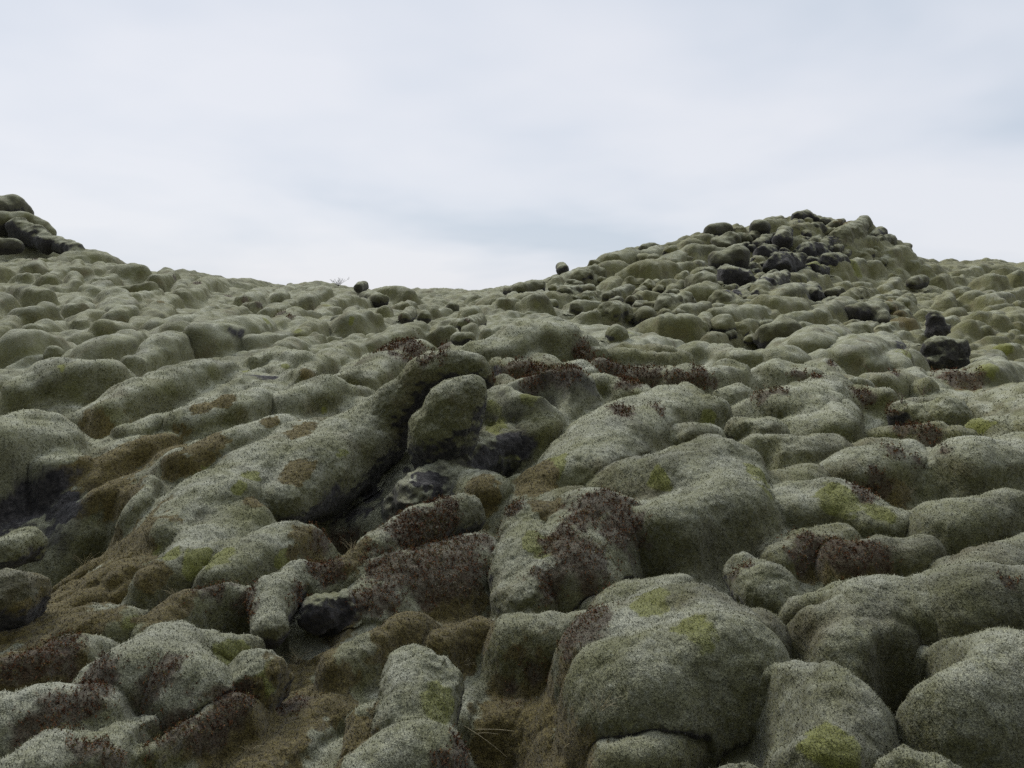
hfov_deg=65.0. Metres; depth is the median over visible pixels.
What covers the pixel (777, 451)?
moss mound
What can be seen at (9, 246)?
mossy boulder
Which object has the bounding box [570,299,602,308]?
moss mound
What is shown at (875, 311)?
mossy boulder
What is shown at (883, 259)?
mossy boulder
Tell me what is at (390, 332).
moss mound
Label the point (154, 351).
moss mound
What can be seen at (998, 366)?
moss mound
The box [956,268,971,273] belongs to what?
moss mound
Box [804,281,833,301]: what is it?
lava rock
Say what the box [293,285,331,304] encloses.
moss mound
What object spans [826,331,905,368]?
moss mound
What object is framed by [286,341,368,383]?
moss mound
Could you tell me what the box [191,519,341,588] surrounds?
moss mound
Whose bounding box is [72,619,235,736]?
moss mound
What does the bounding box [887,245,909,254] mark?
moss mound
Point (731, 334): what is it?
mossy boulder
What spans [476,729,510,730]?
grass stem
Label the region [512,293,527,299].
moss mound
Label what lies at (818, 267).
lava rock
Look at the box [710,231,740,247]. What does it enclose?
mossy boulder
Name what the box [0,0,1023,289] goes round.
sky
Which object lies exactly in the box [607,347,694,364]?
moss mound
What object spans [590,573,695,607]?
moss mound
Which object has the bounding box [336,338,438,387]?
moss mound
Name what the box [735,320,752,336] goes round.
mossy boulder
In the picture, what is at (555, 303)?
mossy boulder
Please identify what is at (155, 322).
moss mound
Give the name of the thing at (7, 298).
moss mound
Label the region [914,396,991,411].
moss mound
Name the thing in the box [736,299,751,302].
moss mound
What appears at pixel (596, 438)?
moss mound
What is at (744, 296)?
mossy boulder
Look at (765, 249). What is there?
lava rock
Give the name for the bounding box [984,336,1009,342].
moss mound
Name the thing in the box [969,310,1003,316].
moss mound
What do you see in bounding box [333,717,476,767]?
moss mound
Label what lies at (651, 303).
mossy boulder
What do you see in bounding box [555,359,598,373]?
moss mound
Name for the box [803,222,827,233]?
lava rock
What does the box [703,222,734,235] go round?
mossy boulder
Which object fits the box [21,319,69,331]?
moss mound
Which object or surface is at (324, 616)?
lava rock
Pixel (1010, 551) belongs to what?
moss mound
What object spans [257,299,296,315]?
moss mound
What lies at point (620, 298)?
mossy boulder
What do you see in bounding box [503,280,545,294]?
mossy boulder
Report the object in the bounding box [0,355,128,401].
moss mound
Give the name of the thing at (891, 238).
mossy boulder
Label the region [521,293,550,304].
moss mound
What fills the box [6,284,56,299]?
moss mound
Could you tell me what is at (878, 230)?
lava rock
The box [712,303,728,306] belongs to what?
moss mound
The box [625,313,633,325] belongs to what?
mossy boulder
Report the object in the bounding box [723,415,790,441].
mossy boulder
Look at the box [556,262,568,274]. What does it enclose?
lava rock
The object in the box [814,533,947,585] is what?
moss mound
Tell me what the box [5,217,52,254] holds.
lava rock
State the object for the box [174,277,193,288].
moss mound
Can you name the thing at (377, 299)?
mossy boulder
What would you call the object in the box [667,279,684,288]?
moss mound
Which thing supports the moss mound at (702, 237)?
on the ground
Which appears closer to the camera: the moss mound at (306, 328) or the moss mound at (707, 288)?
the moss mound at (306, 328)
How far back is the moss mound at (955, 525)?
4.28 m
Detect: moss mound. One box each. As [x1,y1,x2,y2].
[0,265,10,273]
[0,283,12,291]
[0,292,16,308]
[0,315,23,336]
[0,329,66,355]
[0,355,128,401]
[0,408,91,498]
[0,632,104,691]
[0,681,139,757]
[0,727,97,767]
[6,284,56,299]
[6,301,59,322]
[15,272,40,279]
[21,259,45,268]
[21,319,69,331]
[35,265,93,282]
[50,604,145,642]
[55,271,82,291]
[61,295,95,312]
[69,329,147,359]
[70,259,83,266]
[71,309,106,326]
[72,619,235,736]
[76,719,143,767]
[78,280,113,291]
[89,319,117,333]
[90,358,240,419]
[91,261,105,272]
[93,273,117,279]
[96,287,139,311]
[103,305,139,320]
[107,281,158,291]
[108,474,162,548]
[110,411,168,437]
[113,263,150,273]
[120,330,191,370]
[126,538,234,603]
[128,299,177,324]
[130,290,160,298]
[130,581,249,638]
[134,690,268,767]
[142,417,320,550]
[143,308,213,327]
[146,267,176,282]
[157,413,294,477]
[157,496,276,558]
[160,308,240,331]
[161,294,179,304]
[162,386,273,437]
[172,275,224,298]
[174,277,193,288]
[183,314,276,347]
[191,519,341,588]
[192,299,226,313]
[211,629,265,658]
[223,305,247,310]
[234,288,272,301]
[237,345,317,367]
[241,331,293,348]
[242,301,262,308]
[245,493,485,649]
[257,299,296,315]
[268,283,297,301]
[272,306,307,327]
[272,332,327,349]
[272,373,349,413]
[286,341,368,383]
[288,289,303,297]
[291,320,328,336]
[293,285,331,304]
[308,308,332,316]
[311,548,409,595]
[312,609,438,692]
[317,293,372,313]
[329,309,382,327]
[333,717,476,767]
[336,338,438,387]
[344,305,359,311]
[344,333,365,339]
[347,532,497,621]
[363,321,428,352]
[381,286,416,298]
[394,300,417,309]
[422,615,493,662]
[423,345,461,354]
[429,327,437,333]
[437,325,453,329]
[451,467,518,510]
[463,305,481,313]
[464,320,600,361]
[465,322,476,329]
[478,609,585,682]
[481,292,505,303]
[484,367,599,421]
[487,485,587,619]
[489,356,548,378]
[493,373,517,385]
[493,415,562,452]
[496,297,520,303]
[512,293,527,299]
[512,460,556,502]
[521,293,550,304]
[523,352,561,369]
[541,381,704,487]
[542,486,642,613]
[545,291,572,301]
[546,581,793,767]
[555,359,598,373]
[562,271,573,278]
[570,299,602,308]
[580,309,601,319]
[589,372,650,399]
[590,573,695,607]
[591,729,709,767]
[596,247,640,264]
[598,260,628,275]
[600,276,622,286]
[603,433,785,577]
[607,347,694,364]
[613,284,635,295]
[615,342,677,352]
[625,259,676,275]
[636,290,660,297]
[641,245,664,255]
[649,312,702,329]
[656,279,676,284]
[658,250,687,262]
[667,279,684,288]
[670,421,727,444]
[676,238,704,248]
[676,261,692,272]
[676,301,711,313]
[676,341,763,367]
[679,270,689,275]
[679,281,721,299]
[682,243,724,255]
[685,392,732,426]
[688,233,713,241]
[693,260,707,265]
[704,358,755,385]
[706,304,769,319]
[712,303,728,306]
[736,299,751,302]
[739,432,853,470]
[744,318,762,324]
[748,372,865,442]
[750,294,811,310]
[752,659,899,767]
[754,345,811,363]
[755,357,823,382]
[759,522,862,580]
[768,463,830,484]
[770,476,910,538]
[775,282,810,297]
[777,573,920,717]
[785,311,814,321]
[786,324,851,353]
[790,222,813,230]
[791,269,817,281]
[803,357,875,387]
[809,304,831,321]
[811,299,828,304]
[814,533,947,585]
[822,437,929,492]
[823,296,857,315]
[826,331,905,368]
[827,319,839,324]
[838,281,850,285]
[848,383,898,414]
[850,257,866,265]
[851,282,872,286]
[852,436,901,445]
[857,297,879,301]
[858,370,938,394]
[863,235,879,243]
[863,347,930,372]
[864,420,977,446]
[865,321,878,326]
[867,260,882,266]
[871,293,892,297]
[877,283,892,290]
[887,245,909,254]
[887,277,901,285]
[888,289,902,295]
[893,330,910,338]
[894,625,1023,767]
[906,487,1023,555]
[909,328,925,333]
[909,560,1023,646]
[910,258,924,264]
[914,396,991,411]
[916,310,927,314]
[928,430,1023,492]
[934,273,949,279]
[938,291,955,302]
[940,532,1023,566]
[944,307,966,315]
[945,315,957,321]
[951,274,964,278]
[951,286,971,293]
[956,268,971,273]
[958,319,985,326]
[963,290,987,299]
[966,415,1023,434]
[968,356,1023,383]
[969,265,982,270]
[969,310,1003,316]
[970,349,986,356]
[977,273,1007,281]
[981,291,1014,302]
[982,381,1023,396]
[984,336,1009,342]
[989,303,1012,307]
[991,314,1008,322]
[991,393,1023,416]
[997,343,1021,349]
[1003,306,1023,321]
[1006,287,1023,294]
[1010,270,1023,275]
[1014,335,1023,340]
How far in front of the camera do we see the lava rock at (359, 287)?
34.09 m
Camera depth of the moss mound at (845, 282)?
34.09 m
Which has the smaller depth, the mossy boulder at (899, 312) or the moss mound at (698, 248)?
the mossy boulder at (899, 312)
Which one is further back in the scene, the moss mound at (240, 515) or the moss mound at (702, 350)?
the moss mound at (702, 350)
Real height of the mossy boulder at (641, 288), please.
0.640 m
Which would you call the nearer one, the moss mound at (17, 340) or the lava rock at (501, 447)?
the lava rock at (501, 447)
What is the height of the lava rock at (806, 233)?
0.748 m
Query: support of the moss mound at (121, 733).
on the ground
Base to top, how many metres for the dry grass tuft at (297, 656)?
0.077 m
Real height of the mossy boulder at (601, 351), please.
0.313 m
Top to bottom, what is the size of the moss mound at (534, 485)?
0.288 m
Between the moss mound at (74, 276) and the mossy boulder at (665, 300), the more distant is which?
the mossy boulder at (665, 300)
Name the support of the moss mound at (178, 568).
on the ground
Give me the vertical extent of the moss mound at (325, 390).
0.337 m
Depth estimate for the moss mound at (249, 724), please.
2.81 m
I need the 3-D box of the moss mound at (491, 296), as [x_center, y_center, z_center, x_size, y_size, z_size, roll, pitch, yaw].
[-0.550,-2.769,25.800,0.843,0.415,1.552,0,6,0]
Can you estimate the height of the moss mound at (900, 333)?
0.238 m
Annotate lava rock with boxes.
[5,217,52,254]
[51,235,86,253]
[297,588,369,639]
[353,281,368,294]
[380,421,523,523]
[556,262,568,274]
[717,264,755,285]
[738,242,747,246]
[747,244,756,252]
[747,262,758,268]
[752,234,772,246]
[752,268,761,272]
[753,243,777,257]
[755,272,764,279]
[762,251,807,273]
[779,248,789,251]
[786,209,818,221]
[793,235,807,239]
[796,241,828,256]
[801,229,811,236]
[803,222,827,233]
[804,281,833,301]
[805,261,832,278]
[806,256,820,263]
[819,217,830,224]
[820,235,833,248]
[820,252,850,266]
[833,244,844,252]
[842,249,851,256]
[869,226,887,235]
[920,335,970,369]
[924,310,950,338]
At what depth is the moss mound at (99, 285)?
20.27 m
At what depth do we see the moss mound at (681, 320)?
21.70 m
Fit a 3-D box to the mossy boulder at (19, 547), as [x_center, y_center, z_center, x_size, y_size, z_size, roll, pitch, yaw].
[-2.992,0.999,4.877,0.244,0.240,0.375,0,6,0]
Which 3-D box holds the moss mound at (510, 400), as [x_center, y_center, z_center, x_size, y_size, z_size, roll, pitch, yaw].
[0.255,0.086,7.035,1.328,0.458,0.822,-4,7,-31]
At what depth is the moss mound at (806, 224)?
43.11 m
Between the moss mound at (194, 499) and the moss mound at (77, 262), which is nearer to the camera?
the moss mound at (194, 499)
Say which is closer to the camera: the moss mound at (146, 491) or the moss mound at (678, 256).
the moss mound at (146, 491)
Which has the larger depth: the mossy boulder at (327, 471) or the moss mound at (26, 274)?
the moss mound at (26, 274)
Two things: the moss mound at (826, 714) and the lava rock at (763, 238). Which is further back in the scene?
the lava rock at (763, 238)
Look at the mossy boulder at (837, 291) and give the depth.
31.52 m
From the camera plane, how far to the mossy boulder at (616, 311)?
23.31 m
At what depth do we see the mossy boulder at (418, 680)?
2.83 m
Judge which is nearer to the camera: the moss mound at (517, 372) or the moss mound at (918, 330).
the moss mound at (517, 372)
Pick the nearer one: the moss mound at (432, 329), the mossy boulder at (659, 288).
the moss mound at (432, 329)
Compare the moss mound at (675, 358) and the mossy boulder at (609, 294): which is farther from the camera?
the mossy boulder at (609, 294)
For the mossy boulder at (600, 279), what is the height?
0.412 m
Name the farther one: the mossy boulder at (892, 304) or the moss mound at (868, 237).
the moss mound at (868, 237)
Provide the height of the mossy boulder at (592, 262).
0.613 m
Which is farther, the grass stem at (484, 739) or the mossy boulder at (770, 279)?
the mossy boulder at (770, 279)
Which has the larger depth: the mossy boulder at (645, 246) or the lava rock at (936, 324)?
the mossy boulder at (645, 246)
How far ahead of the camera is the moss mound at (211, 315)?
14.29 m
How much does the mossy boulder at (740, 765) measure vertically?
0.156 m
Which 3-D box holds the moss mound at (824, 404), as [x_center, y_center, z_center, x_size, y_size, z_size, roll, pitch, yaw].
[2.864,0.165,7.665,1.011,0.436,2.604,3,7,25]
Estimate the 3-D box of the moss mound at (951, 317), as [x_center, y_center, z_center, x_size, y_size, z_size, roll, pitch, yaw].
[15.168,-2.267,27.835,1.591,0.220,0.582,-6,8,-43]
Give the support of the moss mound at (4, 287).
on the ground
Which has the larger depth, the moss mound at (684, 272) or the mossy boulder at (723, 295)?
the moss mound at (684, 272)
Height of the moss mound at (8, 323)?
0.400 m
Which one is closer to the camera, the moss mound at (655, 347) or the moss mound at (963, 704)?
the moss mound at (963, 704)
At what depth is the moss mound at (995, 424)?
6.46 m
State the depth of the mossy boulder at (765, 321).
23.93 m
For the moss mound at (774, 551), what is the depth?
4.30 m
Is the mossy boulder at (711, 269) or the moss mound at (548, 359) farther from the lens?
the mossy boulder at (711, 269)
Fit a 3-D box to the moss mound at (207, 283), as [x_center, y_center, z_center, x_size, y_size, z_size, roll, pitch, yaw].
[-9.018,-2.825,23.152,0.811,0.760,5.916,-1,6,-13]
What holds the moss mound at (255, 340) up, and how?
on the ground
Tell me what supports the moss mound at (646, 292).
on the ground
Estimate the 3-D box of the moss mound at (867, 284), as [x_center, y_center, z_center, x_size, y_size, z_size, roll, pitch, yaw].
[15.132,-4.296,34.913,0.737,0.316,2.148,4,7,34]
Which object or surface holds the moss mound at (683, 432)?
on the ground
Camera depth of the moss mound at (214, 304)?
19.25 m
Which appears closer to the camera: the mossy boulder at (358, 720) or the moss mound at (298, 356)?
the mossy boulder at (358, 720)
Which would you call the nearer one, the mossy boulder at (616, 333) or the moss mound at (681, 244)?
the mossy boulder at (616, 333)
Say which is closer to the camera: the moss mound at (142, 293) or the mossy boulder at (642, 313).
the moss mound at (142, 293)
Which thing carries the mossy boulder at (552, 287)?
on the ground
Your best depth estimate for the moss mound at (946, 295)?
32.75 m
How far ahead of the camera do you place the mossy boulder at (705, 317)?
22.39 m
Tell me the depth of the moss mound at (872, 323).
25.34 m
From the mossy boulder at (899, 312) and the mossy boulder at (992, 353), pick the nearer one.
the mossy boulder at (992, 353)
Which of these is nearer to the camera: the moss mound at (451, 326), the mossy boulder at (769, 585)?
the mossy boulder at (769, 585)
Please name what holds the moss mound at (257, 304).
on the ground
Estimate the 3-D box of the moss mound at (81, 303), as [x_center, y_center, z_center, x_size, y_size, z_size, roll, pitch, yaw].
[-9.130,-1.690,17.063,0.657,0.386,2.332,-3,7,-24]
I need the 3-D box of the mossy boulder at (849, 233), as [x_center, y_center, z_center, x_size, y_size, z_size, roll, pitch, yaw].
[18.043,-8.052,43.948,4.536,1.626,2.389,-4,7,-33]
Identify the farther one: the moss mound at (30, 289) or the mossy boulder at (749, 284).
the mossy boulder at (749, 284)
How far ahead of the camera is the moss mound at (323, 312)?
18.77 m
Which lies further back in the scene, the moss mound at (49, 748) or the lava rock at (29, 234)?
the lava rock at (29, 234)
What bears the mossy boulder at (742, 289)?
on the ground
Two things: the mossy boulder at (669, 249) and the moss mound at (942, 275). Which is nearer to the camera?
the mossy boulder at (669, 249)
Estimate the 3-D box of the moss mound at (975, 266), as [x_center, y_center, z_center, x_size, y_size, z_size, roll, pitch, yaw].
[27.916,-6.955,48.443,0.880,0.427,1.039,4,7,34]
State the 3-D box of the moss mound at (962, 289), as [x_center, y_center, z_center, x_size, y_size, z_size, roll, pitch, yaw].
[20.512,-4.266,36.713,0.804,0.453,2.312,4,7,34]
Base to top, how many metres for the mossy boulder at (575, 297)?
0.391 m
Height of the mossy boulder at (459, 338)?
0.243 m
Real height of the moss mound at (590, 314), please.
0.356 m
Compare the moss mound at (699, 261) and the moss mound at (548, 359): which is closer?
the moss mound at (548, 359)
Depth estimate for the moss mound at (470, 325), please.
13.37 m
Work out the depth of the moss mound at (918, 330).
24.05 m
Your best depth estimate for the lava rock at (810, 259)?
37.79 m
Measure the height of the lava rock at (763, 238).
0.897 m
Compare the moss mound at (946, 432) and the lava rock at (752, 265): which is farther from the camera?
the lava rock at (752, 265)
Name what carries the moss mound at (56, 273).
on the ground
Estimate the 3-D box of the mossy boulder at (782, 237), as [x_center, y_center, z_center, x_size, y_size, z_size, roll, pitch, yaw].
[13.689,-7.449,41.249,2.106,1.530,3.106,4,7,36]
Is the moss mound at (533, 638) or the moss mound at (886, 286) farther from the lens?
the moss mound at (886, 286)
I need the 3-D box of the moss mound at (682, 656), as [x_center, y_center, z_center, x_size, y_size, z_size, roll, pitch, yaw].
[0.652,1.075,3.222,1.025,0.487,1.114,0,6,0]
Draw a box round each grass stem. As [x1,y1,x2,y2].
[464,726,504,755]
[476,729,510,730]
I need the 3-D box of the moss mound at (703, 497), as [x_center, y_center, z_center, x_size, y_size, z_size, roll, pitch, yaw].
[1.177,0.765,5.042,1.171,0.768,1.659,0,6,0]
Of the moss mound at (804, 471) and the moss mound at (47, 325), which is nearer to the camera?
the moss mound at (804, 471)
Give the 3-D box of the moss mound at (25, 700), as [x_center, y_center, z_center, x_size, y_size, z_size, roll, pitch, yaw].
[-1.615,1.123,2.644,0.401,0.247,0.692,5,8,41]
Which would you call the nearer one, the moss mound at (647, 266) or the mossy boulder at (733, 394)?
the mossy boulder at (733, 394)
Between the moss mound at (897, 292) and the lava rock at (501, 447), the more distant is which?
the moss mound at (897, 292)
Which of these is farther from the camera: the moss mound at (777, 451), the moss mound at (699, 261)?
the moss mound at (699, 261)
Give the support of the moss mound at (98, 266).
on the ground
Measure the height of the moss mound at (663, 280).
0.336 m
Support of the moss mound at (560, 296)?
on the ground
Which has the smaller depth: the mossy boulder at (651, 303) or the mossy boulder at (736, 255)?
the mossy boulder at (651, 303)
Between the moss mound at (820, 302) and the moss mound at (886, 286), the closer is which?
the moss mound at (820, 302)
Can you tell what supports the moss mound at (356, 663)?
on the ground
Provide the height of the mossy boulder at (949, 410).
0.549 m
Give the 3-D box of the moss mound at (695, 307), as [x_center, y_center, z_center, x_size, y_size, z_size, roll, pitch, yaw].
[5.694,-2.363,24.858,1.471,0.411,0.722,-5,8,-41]
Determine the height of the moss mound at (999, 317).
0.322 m
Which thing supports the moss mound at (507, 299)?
on the ground
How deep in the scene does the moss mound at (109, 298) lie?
17.82 m
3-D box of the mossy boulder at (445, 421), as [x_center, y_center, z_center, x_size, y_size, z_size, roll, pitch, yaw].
[-0.489,0.354,6.089,0.626,0.883,0.554,0,6,0]
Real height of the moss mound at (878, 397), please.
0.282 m
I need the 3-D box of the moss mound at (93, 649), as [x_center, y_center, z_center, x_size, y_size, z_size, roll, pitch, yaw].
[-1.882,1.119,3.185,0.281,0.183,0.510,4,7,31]
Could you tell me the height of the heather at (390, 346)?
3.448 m
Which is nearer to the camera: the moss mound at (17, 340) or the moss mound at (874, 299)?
the moss mound at (17, 340)
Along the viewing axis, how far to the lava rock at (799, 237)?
41.51 m
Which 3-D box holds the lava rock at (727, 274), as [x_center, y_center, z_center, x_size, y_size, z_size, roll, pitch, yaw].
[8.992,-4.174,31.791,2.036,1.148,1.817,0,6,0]
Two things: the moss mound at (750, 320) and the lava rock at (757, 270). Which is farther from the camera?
the lava rock at (757, 270)
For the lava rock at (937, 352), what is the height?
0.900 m
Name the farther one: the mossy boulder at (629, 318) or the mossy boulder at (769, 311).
the mossy boulder at (769, 311)
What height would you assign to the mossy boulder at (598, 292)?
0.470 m
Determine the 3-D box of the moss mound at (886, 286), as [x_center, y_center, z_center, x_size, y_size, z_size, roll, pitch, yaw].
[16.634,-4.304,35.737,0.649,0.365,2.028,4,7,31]
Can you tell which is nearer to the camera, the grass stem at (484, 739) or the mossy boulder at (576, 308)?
the grass stem at (484, 739)
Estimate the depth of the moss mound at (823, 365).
9.46 m
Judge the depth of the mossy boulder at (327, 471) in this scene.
6.12 m
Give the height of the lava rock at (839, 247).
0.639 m
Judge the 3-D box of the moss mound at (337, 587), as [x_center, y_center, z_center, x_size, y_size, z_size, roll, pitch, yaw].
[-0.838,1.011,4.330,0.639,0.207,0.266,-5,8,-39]
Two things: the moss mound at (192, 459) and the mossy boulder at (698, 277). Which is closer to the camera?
the moss mound at (192, 459)
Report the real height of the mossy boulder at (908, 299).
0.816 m
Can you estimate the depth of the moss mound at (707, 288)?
27.75 m
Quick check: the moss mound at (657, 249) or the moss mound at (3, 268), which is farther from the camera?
the moss mound at (657, 249)
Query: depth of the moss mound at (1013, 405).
7.33 m
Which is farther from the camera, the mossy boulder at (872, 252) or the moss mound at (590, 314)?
the mossy boulder at (872, 252)
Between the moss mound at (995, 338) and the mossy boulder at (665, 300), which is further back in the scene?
the mossy boulder at (665, 300)
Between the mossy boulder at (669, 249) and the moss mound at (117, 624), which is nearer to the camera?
the moss mound at (117, 624)
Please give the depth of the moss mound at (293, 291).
28.90 m
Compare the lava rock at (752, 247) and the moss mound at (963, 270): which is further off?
the moss mound at (963, 270)
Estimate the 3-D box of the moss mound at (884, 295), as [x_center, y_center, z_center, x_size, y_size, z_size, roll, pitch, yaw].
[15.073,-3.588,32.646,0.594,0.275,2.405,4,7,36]
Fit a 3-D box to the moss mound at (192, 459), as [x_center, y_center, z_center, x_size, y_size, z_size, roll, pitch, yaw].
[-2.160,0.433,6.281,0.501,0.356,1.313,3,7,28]
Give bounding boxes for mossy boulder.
[0,194,33,214]
[0,211,56,236]
[0,238,24,254]
[0,526,48,568]
[0,568,51,630]
[43,345,64,359]
[228,647,293,712]
[260,349,494,525]
[340,701,375,758]
[359,291,388,307]
[368,643,464,735]
[392,306,416,323]
[407,374,487,469]
[416,310,431,323]
[445,302,458,311]
[450,318,474,327]
[450,332,475,345]
[456,313,486,331]
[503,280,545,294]
[548,283,558,290]
[550,299,558,307]
[556,284,582,293]
[562,302,583,315]
[566,279,583,284]
[568,264,606,284]
[571,294,590,299]
[573,346,609,361]
[579,283,595,291]
[580,290,595,300]
[587,259,600,265]
[592,300,632,322]
[595,290,600,297]
[597,276,606,282]
[597,324,635,343]
[600,288,620,301]
[608,296,623,301]
[623,276,644,284]
[625,294,642,304]
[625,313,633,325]
[632,285,647,294]
[632,300,647,307]
[633,306,656,325]
[636,253,659,260]
[638,242,657,249]
[639,279,659,290]
[643,300,655,307]
[653,291,696,309]
[654,284,664,292]
[657,308,674,315]
[662,245,677,254]
[663,289,679,293]
[673,308,685,313]
[684,270,717,287]
[698,312,712,331]
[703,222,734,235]
[705,266,716,273]
[707,289,735,303]
[708,244,749,268]
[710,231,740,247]
[710,314,735,332]
[712,382,756,406]
[712,760,757,767]
[722,284,737,290]
[722,550,805,614]
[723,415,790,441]
[724,329,737,339]
[731,286,748,292]
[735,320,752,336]
[738,232,752,244]
[741,293,750,298]
[742,282,761,287]
[743,269,805,289]
[743,334,753,344]
[746,215,784,228]
[749,219,770,234]
[749,231,760,239]
[750,287,778,294]
[753,314,801,348]
[759,318,772,326]
[764,306,771,314]
[772,225,792,248]
[798,321,814,327]
[809,234,822,241]
[824,286,845,297]
[825,227,835,235]
[828,218,845,227]
[828,223,866,246]
[839,286,868,299]
[843,215,872,233]
[843,321,873,332]
[844,300,890,323]
[857,248,878,257]
[871,744,961,767]
[874,323,896,333]
[875,234,896,245]
[878,254,891,265]
[885,299,904,314]
[886,395,974,425]
[893,309,912,316]
[895,293,916,306]
[902,340,921,347]
[905,274,929,288]
[973,349,1007,361]
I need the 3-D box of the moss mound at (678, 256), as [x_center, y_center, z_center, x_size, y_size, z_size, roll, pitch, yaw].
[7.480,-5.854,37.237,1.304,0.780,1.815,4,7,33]
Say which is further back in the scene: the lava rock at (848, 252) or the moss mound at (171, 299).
the lava rock at (848, 252)
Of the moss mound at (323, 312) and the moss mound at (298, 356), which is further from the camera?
the moss mound at (323, 312)
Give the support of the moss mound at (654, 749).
on the ground
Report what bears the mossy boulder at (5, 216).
on the ground
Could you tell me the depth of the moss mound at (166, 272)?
24.51 m
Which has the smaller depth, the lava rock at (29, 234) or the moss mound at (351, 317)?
the moss mound at (351, 317)
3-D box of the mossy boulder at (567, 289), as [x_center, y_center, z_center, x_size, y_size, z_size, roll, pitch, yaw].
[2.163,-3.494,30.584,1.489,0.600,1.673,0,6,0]
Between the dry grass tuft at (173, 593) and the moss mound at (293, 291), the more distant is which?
the moss mound at (293, 291)
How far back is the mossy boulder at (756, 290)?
29.25 m
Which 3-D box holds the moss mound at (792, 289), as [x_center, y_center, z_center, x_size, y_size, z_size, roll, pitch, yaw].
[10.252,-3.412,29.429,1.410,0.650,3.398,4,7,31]
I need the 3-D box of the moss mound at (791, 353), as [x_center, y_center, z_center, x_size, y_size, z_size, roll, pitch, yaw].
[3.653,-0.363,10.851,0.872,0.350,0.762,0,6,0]
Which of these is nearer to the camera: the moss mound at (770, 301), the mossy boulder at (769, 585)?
the mossy boulder at (769, 585)
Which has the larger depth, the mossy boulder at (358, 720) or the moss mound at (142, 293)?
the moss mound at (142, 293)
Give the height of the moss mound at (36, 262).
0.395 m
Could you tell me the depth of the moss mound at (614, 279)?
33.18 m
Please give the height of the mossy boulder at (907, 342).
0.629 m
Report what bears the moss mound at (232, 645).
on the ground
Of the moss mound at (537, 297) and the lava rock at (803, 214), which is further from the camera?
the lava rock at (803, 214)
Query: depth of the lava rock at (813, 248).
39.43 m
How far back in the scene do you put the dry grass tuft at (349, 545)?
4.36 m
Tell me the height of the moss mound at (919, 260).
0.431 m
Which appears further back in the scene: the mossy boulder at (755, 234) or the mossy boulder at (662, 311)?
the mossy boulder at (755, 234)
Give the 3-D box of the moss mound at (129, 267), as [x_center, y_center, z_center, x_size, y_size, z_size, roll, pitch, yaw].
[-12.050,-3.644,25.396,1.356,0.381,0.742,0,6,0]
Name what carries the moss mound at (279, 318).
on the ground
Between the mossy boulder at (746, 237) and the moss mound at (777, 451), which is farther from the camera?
the mossy boulder at (746, 237)
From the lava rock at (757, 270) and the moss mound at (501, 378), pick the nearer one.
the moss mound at (501, 378)
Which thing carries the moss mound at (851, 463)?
on the ground
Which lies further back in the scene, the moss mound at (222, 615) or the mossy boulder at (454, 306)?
the mossy boulder at (454, 306)
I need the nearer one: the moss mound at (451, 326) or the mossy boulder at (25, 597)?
the mossy boulder at (25, 597)
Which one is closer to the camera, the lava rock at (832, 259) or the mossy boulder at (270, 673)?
the mossy boulder at (270, 673)
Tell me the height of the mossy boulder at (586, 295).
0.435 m
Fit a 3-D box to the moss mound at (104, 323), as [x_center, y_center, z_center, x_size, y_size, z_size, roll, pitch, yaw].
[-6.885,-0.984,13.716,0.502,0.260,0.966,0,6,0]
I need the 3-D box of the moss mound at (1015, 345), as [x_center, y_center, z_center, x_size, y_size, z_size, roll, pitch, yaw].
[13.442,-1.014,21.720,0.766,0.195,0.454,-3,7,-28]
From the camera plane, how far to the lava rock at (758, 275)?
33.46 m
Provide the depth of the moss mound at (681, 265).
35.24 m
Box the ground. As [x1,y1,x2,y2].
[0,213,1023,767]
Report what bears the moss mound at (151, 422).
on the ground
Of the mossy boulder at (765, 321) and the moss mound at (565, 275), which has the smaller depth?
the mossy boulder at (765, 321)
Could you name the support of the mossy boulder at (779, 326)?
on the ground
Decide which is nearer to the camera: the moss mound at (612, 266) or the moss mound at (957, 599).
the moss mound at (957, 599)
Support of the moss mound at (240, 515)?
on the ground
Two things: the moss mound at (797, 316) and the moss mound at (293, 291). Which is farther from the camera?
the moss mound at (293, 291)
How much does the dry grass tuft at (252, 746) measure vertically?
0.051 m
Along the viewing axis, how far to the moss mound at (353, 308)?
20.41 m
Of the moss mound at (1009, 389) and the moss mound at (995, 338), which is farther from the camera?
the moss mound at (995, 338)
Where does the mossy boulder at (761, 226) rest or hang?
on the ground
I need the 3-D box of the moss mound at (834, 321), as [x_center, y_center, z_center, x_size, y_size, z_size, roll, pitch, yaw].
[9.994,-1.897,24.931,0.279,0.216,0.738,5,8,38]
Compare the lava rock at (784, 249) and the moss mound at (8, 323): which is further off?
the lava rock at (784, 249)
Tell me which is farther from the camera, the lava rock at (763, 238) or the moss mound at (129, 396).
the lava rock at (763, 238)
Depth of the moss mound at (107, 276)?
23.49 m
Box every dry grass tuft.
[164,588,184,597]
[237,741,264,753]
[285,650,312,661]
[341,537,356,549]
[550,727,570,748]
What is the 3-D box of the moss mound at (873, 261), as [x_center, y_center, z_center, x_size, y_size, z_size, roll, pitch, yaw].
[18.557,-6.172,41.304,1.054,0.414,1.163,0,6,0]
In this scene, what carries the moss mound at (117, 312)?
on the ground
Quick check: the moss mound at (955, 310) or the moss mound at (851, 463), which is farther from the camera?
the moss mound at (955, 310)
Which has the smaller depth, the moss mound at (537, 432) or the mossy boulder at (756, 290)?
the moss mound at (537, 432)
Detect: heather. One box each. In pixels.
[0,258,1022,767]
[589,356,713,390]
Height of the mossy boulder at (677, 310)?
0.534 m

